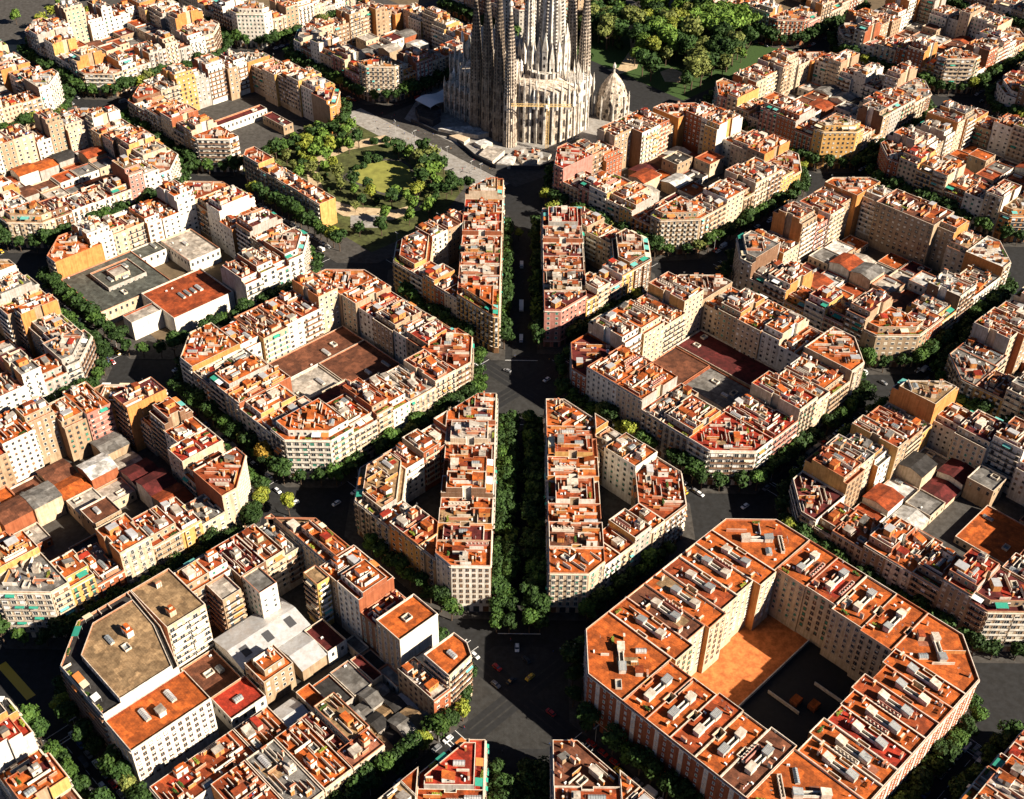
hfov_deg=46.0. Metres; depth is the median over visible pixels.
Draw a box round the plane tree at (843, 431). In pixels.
[837,427,849,436]
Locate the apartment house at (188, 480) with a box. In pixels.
[182,450,224,498]
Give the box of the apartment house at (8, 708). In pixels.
[0,696,21,721]
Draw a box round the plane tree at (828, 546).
[820,538,836,553]
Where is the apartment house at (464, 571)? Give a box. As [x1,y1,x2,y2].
[435,539,492,611]
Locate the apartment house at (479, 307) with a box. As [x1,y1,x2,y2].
[457,283,500,352]
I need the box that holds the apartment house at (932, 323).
[908,305,943,343]
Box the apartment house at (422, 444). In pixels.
[402,428,439,491]
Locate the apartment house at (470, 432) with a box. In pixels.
[446,420,496,461]
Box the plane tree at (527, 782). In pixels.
[515,768,539,794]
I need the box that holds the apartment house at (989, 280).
[959,264,1000,301]
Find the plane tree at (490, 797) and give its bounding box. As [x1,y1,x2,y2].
[487,792,499,798]
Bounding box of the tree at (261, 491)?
[252,486,269,509]
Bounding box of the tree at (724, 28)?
[709,20,734,36]
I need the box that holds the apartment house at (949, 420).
[926,402,973,456]
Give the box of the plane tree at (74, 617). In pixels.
[64,611,84,626]
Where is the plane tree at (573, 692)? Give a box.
[564,684,581,706]
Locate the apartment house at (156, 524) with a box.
[132,505,185,565]
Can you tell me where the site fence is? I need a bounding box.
[411,119,553,168]
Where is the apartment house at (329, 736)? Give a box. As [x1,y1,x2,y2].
[289,710,345,752]
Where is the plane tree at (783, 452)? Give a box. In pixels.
[776,447,792,472]
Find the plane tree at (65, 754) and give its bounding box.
[55,751,70,763]
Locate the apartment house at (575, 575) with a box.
[546,547,605,612]
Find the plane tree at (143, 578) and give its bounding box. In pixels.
[140,575,151,583]
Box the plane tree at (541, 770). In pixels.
[532,755,549,783]
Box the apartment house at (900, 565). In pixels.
[881,528,942,591]
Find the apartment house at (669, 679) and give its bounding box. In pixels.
[620,660,692,747]
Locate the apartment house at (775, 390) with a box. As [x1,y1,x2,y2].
[750,371,817,437]
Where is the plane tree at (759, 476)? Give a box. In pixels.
[750,469,768,490]
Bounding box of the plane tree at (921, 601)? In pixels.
[910,594,930,610]
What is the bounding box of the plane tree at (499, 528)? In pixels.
[493,522,507,535]
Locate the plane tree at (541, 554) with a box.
[529,549,545,559]
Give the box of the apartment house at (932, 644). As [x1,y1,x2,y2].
[893,613,979,728]
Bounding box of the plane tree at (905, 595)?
[894,589,910,601]
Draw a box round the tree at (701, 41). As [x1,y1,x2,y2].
[693,35,710,47]
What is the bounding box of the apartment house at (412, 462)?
[385,442,425,501]
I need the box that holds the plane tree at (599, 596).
[588,585,610,614]
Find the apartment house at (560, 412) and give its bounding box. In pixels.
[543,398,594,446]
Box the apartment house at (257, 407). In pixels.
[240,384,298,436]
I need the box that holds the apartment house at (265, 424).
[255,395,311,455]
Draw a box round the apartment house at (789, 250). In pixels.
[767,230,799,263]
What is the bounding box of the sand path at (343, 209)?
[307,135,423,219]
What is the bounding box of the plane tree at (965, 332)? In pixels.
[958,326,971,337]
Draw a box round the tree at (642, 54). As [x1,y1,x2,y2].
[634,47,650,75]
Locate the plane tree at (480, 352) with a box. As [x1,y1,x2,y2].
[474,346,487,364]
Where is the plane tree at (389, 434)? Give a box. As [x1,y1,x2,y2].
[382,427,400,448]
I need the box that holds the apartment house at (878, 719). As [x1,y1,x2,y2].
[839,689,926,787]
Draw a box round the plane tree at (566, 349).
[562,345,569,365]
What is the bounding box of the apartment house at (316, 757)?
[275,718,352,798]
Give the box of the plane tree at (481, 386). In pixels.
[470,380,487,392]
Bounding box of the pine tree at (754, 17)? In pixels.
[739,7,762,22]
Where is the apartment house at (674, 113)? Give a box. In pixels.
[653,101,697,146]
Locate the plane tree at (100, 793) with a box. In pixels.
[88,786,114,798]
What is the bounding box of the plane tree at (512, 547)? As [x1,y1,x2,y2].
[501,540,520,556]
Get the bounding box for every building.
[0,495,35,533]
[9,475,42,495]
[14,522,53,551]
[19,480,66,525]
[36,458,76,484]
[49,550,67,561]
[54,473,91,511]
[61,251,169,322]
[66,487,101,527]
[68,533,98,552]
[76,452,119,488]
[79,495,121,534]
[90,258,146,291]
[90,430,130,459]
[95,476,136,507]
[113,451,141,477]
[120,458,158,497]
[135,467,176,507]
[141,268,235,332]
[151,482,193,505]
[161,228,221,271]
[181,648,240,697]
[211,675,267,729]
[213,597,310,676]
[241,131,316,155]
[269,326,363,377]
[273,697,308,726]
[278,631,327,681]
[291,365,339,397]
[296,683,324,712]
[304,618,347,665]
[309,379,346,402]
[312,674,354,705]
[319,340,399,380]
[330,660,372,705]
[414,645,432,664]
[438,126,488,138]
[449,134,469,144]
[474,139,492,149]
[479,146,504,163]
[497,153,515,168]
[514,148,539,164]
[541,152,550,160]
[567,138,579,143]
[652,346,709,385]
[676,329,778,387]
[684,366,749,411]
[853,502,885,522]
[862,483,904,519]
[884,476,917,504]
[888,505,929,529]
[895,450,937,489]
[904,488,945,524]
[919,446,948,476]
[921,476,960,509]
[936,458,974,494]
[953,505,1023,567]
[961,464,1006,508]
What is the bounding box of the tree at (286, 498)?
[280,491,294,515]
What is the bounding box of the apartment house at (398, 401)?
[364,374,409,429]
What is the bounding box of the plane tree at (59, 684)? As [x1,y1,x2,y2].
[51,674,66,694]
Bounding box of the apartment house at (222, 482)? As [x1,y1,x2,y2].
[192,447,252,528]
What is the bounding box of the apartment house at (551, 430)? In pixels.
[546,426,595,438]
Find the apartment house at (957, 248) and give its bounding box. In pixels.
[939,227,983,273]
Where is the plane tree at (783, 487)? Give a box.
[776,481,789,496]
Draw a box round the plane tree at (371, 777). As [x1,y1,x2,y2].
[355,760,382,793]
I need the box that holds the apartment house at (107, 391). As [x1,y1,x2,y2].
[94,379,130,431]
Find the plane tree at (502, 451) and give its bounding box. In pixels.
[495,444,510,459]
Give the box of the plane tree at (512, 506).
[500,497,518,513]
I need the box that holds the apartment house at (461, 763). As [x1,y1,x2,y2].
[418,737,488,798]
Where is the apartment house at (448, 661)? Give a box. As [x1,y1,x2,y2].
[423,632,472,708]
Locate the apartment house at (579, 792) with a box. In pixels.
[553,786,621,798]
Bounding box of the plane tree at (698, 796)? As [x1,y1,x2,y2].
[684,791,704,798]
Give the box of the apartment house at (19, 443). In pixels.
[0,409,44,483]
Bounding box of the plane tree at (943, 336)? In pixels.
[934,329,954,351]
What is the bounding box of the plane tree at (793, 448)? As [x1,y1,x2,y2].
[784,442,801,465]
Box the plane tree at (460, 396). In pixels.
[453,390,465,404]
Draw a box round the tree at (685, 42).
[675,35,697,65]
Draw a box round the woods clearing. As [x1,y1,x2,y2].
[660,68,681,81]
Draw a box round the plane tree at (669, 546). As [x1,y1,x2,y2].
[658,539,676,558]
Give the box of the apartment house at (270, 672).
[244,644,296,705]
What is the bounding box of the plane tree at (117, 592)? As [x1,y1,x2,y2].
[106,585,130,599]
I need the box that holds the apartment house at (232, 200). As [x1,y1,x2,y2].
[206,185,255,249]
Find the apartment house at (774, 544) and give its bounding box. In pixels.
[712,518,809,570]
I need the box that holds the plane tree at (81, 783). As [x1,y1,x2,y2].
[71,774,90,793]
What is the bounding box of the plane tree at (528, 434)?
[522,429,537,441]
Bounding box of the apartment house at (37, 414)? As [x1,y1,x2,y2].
[12,395,66,466]
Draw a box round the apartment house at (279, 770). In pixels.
[246,739,324,798]
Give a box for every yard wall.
[738,639,809,706]
[768,690,798,714]
[814,682,842,702]
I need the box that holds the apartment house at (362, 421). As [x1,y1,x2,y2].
[326,393,378,460]
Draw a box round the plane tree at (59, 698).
[48,692,69,709]
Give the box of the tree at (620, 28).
[611,17,629,39]
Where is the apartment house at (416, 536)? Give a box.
[403,516,438,571]
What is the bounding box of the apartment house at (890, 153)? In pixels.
[875,139,910,182]
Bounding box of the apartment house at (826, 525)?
[814,501,854,541]
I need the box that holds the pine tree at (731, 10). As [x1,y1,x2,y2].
[708,5,735,13]
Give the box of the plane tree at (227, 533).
[217,528,237,540]
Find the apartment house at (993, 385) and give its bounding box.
[971,370,1013,416]
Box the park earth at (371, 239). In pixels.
[244,123,463,251]
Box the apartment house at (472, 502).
[440,496,494,538]
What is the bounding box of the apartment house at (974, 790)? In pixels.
[959,782,1002,798]
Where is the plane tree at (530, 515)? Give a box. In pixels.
[520,504,539,527]
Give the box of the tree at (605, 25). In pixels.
[596,13,615,49]
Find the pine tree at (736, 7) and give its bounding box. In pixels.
[716,0,749,11]
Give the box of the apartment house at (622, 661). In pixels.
[583,611,671,733]
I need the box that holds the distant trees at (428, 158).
[0,0,1023,660]
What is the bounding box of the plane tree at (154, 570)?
[149,564,165,576]
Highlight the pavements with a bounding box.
[0,0,1023,798]
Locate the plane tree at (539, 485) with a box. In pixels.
[531,479,544,493]
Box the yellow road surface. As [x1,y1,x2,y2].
[0,662,34,699]
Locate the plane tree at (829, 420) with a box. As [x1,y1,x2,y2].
[821,413,840,435]
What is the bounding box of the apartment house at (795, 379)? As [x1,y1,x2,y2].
[779,369,829,430]
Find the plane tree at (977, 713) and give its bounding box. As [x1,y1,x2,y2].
[969,705,989,722]
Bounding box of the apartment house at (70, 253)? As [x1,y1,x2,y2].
[46,231,105,277]
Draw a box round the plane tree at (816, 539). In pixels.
[808,533,823,545]
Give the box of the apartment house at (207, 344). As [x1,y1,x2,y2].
[180,322,240,389]
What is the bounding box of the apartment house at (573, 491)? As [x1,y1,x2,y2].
[544,476,599,517]
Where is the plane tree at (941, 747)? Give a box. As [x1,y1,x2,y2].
[930,737,960,770]
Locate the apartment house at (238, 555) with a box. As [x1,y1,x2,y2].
[211,534,267,616]
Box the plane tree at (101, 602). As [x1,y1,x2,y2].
[96,597,112,606]
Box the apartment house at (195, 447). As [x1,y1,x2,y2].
[167,427,225,484]
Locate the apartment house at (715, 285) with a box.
[677,272,732,329]
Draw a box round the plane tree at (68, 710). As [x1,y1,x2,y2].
[53,700,79,725]
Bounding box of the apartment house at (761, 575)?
[696,530,775,630]
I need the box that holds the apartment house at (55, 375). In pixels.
[33,353,69,400]
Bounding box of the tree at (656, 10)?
[653,6,670,15]
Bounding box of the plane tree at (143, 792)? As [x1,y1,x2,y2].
[125,781,153,798]
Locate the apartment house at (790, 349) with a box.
[775,325,823,370]
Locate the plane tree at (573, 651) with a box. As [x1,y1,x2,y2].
[559,639,584,664]
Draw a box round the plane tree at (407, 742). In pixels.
[397,729,423,761]
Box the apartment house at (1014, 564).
[1002,553,1023,579]
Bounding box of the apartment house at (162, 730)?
[104,670,219,788]
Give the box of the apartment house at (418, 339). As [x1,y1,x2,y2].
[406,319,453,357]
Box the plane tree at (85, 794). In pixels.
[80,789,94,798]
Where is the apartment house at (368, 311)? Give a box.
[358,291,405,345]
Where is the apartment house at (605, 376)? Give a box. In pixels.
[585,343,651,426]
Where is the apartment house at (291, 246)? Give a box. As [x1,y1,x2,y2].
[263,227,312,279]
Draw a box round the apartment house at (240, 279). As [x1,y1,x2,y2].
[220,255,262,307]
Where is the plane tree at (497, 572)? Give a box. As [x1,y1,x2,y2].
[492,564,504,579]
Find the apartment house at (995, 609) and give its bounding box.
[960,567,1023,651]
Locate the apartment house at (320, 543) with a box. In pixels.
[295,520,350,570]
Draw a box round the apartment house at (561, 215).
[540,205,581,244]
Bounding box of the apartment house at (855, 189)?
[823,174,879,237]
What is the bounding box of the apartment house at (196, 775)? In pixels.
[149,729,254,798]
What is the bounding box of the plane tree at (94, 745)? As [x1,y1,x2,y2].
[82,732,104,757]
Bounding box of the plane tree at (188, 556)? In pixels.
[177,552,194,565]
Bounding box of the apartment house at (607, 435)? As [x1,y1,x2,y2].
[596,424,621,484]
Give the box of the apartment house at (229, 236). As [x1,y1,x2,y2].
[219,204,258,258]
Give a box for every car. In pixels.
[76,741,84,749]
[84,750,92,759]
[91,759,100,768]
[98,781,107,788]
[108,779,117,788]
[116,789,125,798]
[264,473,272,478]
[273,487,280,493]
[331,500,340,506]
[383,781,393,790]
[393,778,401,785]
[407,762,418,771]
[431,743,441,752]
[442,734,453,743]
[471,651,479,659]
[491,680,500,688]
[492,663,501,671]
[506,676,515,684]
[515,643,518,651]
[522,656,531,664]
[525,673,534,681]
[545,708,555,716]
[586,738,596,747]
[597,748,607,757]
[609,757,619,765]
[613,766,624,772]
[632,776,643,786]
[696,490,704,496]
[740,503,748,508]
[762,484,769,490]
[879,380,887,385]
[921,791,930,798]
[954,752,962,760]
[971,744,980,753]
[972,751,981,759]
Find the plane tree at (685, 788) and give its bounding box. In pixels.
[668,776,696,798]
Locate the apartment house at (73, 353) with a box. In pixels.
[42,328,98,384]
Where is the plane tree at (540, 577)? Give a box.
[532,570,547,589]
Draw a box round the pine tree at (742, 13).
[727,11,751,24]
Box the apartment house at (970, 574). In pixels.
[934,548,1000,629]
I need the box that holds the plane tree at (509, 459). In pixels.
[499,455,522,471]
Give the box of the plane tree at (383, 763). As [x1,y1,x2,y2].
[372,750,394,781]
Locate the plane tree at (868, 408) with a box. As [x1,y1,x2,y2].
[864,404,883,414]
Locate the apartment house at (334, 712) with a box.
[314,692,369,743]
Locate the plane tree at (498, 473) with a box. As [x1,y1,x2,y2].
[496,465,506,481]
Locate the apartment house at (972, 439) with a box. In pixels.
[947,409,1006,469]
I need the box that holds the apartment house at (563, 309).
[543,289,587,346]
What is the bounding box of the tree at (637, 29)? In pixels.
[626,22,649,38]
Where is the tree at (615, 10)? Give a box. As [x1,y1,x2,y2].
[603,4,623,39]
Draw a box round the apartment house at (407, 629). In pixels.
[376,593,438,671]
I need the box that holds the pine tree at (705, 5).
[693,0,718,32]
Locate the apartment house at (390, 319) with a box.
[373,299,425,359]
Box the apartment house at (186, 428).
[164,416,205,446]
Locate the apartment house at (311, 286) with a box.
[291,270,340,334]
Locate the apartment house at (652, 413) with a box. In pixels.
[640,383,698,449]
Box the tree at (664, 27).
[656,23,678,44]
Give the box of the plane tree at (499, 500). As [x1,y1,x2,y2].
[495,495,509,513]
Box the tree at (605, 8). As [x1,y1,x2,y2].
[599,5,611,12]
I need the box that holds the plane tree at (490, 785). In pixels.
[487,775,506,791]
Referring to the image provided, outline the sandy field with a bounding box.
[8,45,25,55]
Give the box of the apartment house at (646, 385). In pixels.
[614,362,677,436]
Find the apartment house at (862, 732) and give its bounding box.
[827,705,912,797]
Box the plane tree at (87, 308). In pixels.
[79,301,100,326]
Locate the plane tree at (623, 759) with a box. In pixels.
[619,741,634,764]
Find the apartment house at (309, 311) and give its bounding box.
[275,286,323,343]
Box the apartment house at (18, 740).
[0,716,40,798]
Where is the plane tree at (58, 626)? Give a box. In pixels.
[47,615,73,646]
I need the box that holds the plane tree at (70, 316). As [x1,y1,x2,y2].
[62,311,78,323]
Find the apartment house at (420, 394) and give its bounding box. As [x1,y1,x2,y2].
[379,364,435,428]
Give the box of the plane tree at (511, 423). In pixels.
[503,419,519,429]
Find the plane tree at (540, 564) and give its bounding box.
[529,556,547,574]
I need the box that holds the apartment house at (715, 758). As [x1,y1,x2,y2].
[690,712,767,798]
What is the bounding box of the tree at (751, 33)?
[740,25,759,57]
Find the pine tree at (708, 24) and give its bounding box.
[702,18,722,35]
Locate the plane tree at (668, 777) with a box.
[656,768,679,798]
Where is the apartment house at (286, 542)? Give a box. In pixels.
[259,523,304,589]
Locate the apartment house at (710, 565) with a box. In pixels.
[679,542,752,636]
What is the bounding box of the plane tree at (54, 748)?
[41,739,67,758]
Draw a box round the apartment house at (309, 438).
[270,398,356,478]
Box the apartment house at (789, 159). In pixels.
[767,150,801,188]
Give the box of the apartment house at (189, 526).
[158,496,203,557]
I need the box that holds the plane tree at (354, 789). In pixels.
[344,773,367,798]
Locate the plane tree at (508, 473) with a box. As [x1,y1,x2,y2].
[500,462,516,480]
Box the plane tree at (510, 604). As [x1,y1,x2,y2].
[501,596,518,612]
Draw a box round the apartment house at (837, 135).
[808,113,863,168]
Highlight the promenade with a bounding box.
[508,232,530,797]
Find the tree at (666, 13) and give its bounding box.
[657,8,677,44]
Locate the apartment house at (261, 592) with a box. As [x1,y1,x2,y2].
[242,566,280,617]
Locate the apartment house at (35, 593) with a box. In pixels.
[0,552,77,637]
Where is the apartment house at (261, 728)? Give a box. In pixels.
[234,706,288,751]
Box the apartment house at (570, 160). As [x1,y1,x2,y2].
[552,143,592,202]
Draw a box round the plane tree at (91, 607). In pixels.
[81,600,99,615]
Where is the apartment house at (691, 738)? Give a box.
[665,692,743,781]
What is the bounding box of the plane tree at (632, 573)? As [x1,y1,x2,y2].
[623,566,637,585]
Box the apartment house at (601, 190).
[588,173,631,213]
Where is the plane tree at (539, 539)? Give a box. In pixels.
[531,532,545,551]
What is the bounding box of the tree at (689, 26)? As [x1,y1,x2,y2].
[678,14,704,54]
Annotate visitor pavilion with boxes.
[415,104,440,126]
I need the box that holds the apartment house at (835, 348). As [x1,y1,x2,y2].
[804,326,864,405]
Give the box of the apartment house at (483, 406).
[447,391,497,441]
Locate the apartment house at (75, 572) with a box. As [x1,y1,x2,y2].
[50,549,100,612]
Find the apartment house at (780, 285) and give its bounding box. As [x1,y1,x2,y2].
[762,260,813,305]
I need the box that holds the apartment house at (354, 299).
[342,278,390,336]
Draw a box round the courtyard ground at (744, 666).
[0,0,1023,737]
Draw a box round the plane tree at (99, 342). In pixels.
[94,337,106,346]
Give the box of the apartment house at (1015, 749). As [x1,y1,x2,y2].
[1003,741,1023,760]
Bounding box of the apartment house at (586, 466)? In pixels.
[544,455,598,493]
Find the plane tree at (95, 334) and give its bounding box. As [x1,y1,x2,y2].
[87,330,101,338]
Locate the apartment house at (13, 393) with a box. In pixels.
[0,370,28,413]
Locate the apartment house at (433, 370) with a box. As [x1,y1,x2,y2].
[404,349,456,410]
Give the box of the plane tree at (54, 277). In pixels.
[43,271,62,296]
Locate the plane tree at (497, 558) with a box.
[492,553,505,568]
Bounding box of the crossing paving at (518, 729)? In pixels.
[464,359,572,748]
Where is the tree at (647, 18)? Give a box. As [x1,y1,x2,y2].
[642,16,651,24]
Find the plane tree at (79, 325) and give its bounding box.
[72,320,90,333]
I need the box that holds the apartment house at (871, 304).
[842,288,892,346]
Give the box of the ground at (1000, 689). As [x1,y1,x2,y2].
[0,1,1023,798]
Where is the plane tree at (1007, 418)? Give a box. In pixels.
[999,415,1012,422]
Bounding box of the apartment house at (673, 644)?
[609,596,693,673]
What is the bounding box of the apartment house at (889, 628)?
[847,594,927,681]
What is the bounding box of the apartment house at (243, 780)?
[211,760,280,798]
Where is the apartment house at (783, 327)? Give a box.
[757,309,808,367]
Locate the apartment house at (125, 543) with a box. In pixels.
[95,513,156,585]
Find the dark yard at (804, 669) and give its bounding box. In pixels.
[740,641,855,749]
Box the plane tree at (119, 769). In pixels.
[105,758,134,781]
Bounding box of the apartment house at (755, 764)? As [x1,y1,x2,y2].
[715,727,796,798]
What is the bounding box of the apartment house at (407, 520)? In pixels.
[389,502,429,569]
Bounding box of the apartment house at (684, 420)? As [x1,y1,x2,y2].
[656,394,722,470]
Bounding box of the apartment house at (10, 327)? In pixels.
[0,288,45,348]
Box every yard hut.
[789,694,802,707]
[807,699,820,712]
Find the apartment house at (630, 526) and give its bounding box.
[608,508,651,567]
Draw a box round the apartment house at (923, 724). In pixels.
[849,673,939,767]
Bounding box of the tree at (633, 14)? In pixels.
[621,4,646,42]
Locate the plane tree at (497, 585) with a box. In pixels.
[491,577,510,595]
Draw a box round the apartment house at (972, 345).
[958,337,1006,372]
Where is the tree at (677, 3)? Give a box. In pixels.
[670,0,687,7]
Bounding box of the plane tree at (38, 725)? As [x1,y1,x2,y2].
[29,716,49,745]
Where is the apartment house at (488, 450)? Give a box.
[444,442,495,462]
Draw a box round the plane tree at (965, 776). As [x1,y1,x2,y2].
[948,770,975,785]
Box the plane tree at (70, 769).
[60,758,78,782]
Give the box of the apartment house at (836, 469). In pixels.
[802,445,864,507]
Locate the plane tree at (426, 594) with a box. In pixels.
[419,584,434,603]
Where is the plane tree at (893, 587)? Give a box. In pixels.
[885,584,900,591]
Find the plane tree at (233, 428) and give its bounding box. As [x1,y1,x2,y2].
[223,420,243,444]
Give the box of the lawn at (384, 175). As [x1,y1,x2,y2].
[347,161,413,194]
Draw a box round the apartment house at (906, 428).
[866,405,922,458]
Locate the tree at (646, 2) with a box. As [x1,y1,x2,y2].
[639,0,661,7]
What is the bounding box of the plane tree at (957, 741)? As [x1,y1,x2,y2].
[946,735,962,752]
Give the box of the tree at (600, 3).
[590,0,605,7]
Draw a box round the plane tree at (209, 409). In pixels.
[199,400,221,425]
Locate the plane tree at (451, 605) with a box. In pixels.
[438,596,463,620]
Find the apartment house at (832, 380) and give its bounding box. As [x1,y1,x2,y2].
[778,352,849,429]
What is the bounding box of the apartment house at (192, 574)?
[173,558,213,626]
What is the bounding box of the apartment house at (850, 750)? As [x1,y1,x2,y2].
[807,718,898,798]
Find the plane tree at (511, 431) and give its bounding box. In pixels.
[505,427,518,438]
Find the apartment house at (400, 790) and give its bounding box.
[378,781,415,798]
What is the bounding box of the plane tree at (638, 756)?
[626,743,655,775]
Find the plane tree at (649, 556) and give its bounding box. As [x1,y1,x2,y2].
[640,547,657,574]
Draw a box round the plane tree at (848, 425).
[844,423,851,431]
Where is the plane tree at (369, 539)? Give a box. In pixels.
[362,532,377,554]
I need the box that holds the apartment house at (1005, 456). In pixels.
[984,416,1023,493]
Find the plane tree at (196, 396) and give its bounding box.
[185,387,205,413]
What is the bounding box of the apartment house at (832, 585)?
[795,557,866,647]
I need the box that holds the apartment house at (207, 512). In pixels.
[184,494,227,547]
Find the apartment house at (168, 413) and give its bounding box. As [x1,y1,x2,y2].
[149,396,192,464]
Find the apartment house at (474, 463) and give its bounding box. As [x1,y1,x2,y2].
[443,454,496,481]
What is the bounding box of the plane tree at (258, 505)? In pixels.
[245,500,262,516]
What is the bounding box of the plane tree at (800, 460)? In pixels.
[796,456,806,470]
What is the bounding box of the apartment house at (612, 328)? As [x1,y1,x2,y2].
[588,311,641,354]
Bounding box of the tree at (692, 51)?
[685,44,710,77]
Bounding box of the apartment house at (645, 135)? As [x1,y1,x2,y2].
[614,113,659,166]
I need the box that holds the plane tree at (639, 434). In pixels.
[634,429,648,441]
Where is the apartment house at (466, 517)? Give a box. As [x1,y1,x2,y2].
[438,506,493,530]
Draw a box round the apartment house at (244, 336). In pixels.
[220,320,263,358]
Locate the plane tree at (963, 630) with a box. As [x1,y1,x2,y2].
[957,626,970,642]
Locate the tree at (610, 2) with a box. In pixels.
[605,0,620,7]
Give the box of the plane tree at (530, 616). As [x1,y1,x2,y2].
[522,608,539,632]
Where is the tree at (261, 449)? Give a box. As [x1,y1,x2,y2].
[253,440,272,468]
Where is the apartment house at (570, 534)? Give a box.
[546,521,603,562]
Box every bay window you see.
[355,503,361,530]
[365,511,370,533]
[633,269,637,288]
[641,264,646,292]
[846,370,856,405]
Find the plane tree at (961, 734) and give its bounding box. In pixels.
[948,726,970,747]
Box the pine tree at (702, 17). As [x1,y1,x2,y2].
[699,12,721,38]
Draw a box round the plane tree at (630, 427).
[620,418,638,435]
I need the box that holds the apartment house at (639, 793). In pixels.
[628,787,653,798]
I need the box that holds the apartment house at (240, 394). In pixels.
[224,365,292,432]
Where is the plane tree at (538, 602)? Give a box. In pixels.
[527,593,552,615]
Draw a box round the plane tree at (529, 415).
[521,409,536,422]
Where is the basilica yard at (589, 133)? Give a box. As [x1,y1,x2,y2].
[405,84,632,165]
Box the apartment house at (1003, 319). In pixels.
[983,307,1023,375]
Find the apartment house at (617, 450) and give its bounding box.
[601,432,642,496]
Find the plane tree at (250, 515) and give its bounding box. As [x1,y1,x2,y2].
[238,505,260,526]
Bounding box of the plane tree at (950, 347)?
[943,342,957,353]
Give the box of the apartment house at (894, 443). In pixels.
[850,415,908,482]
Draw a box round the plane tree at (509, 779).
[492,772,518,788]
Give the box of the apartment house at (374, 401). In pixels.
[340,377,394,451]
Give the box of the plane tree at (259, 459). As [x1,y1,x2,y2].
[255,448,274,464]
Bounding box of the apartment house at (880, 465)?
[845,432,890,492]
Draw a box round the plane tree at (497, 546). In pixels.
[492,541,503,554]
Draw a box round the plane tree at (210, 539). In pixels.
[199,525,223,549]
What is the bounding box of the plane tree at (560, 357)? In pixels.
[554,352,567,365]
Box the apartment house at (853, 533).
[830,509,883,565]
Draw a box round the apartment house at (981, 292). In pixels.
[955,273,987,306]
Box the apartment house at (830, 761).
[798,735,883,798]
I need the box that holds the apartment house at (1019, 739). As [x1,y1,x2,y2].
[1012,730,1023,746]
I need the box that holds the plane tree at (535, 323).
[527,316,543,330]
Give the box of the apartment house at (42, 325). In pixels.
[29,312,75,356]
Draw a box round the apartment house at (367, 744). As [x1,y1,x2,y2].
[337,728,384,774]
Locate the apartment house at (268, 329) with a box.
[234,305,290,362]
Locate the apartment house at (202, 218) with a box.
[196,186,226,240]
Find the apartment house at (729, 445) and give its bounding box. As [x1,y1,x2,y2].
[684,411,772,484]
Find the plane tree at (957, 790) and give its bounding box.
[948,778,968,798]
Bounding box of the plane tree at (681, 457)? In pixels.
[671,450,690,470]
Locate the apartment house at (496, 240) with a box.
[459,235,502,262]
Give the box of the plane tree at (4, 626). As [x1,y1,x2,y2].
[0,617,10,643]
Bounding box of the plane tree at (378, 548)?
[370,539,388,557]
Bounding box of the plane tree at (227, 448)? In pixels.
[224,445,232,451]
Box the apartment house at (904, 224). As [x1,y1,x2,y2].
[867,189,953,266]
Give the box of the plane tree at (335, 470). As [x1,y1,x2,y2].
[325,462,344,485]
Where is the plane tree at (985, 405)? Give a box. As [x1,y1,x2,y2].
[972,399,994,413]
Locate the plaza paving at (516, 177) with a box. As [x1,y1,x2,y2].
[380,104,548,186]
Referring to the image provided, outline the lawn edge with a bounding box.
[342,159,416,196]
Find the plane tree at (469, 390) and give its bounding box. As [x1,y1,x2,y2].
[460,382,478,399]
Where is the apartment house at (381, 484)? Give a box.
[353,452,407,541]
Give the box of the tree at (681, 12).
[670,7,689,17]
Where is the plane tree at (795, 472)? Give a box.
[789,466,800,478]
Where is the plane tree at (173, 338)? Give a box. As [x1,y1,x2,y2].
[165,330,182,356]
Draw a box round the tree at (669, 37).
[658,28,678,62]
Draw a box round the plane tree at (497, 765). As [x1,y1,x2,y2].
[488,757,504,779]
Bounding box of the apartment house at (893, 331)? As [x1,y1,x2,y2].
[860,306,928,366]
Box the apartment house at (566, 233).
[541,223,584,247]
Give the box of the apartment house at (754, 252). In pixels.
[731,230,779,290]
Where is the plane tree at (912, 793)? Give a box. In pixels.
[891,781,920,798]
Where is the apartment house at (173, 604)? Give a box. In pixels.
[131,568,214,671]
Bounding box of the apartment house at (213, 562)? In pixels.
[195,548,233,581]
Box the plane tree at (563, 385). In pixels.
[553,377,573,398]
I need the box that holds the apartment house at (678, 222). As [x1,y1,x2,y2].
[649,196,709,254]
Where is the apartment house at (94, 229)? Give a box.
[71,215,116,259]
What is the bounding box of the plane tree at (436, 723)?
[419,713,450,740]
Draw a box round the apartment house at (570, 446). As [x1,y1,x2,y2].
[544,433,598,471]
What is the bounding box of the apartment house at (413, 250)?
[392,230,433,299]
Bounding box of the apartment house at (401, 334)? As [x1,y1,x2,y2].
[393,313,438,364]
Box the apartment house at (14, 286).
[0,272,40,336]
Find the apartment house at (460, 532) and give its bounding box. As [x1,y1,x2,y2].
[438,523,492,552]
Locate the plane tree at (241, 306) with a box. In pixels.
[233,297,253,313]
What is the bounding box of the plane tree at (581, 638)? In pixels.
[574,634,584,653]
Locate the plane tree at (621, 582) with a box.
[610,572,632,597]
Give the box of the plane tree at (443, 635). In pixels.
[438,627,449,641]
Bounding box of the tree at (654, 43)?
[645,35,661,51]
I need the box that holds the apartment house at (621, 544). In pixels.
[603,526,634,573]
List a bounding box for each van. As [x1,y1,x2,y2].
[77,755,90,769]
[215,431,223,438]
[229,442,237,447]
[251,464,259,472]
[258,465,265,473]
[317,245,324,251]
[519,334,522,342]
[643,784,657,797]
[719,242,726,248]
[804,448,814,457]
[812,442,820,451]
[920,365,928,371]
[961,742,971,752]
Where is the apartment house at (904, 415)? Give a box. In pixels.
[883,402,931,451]

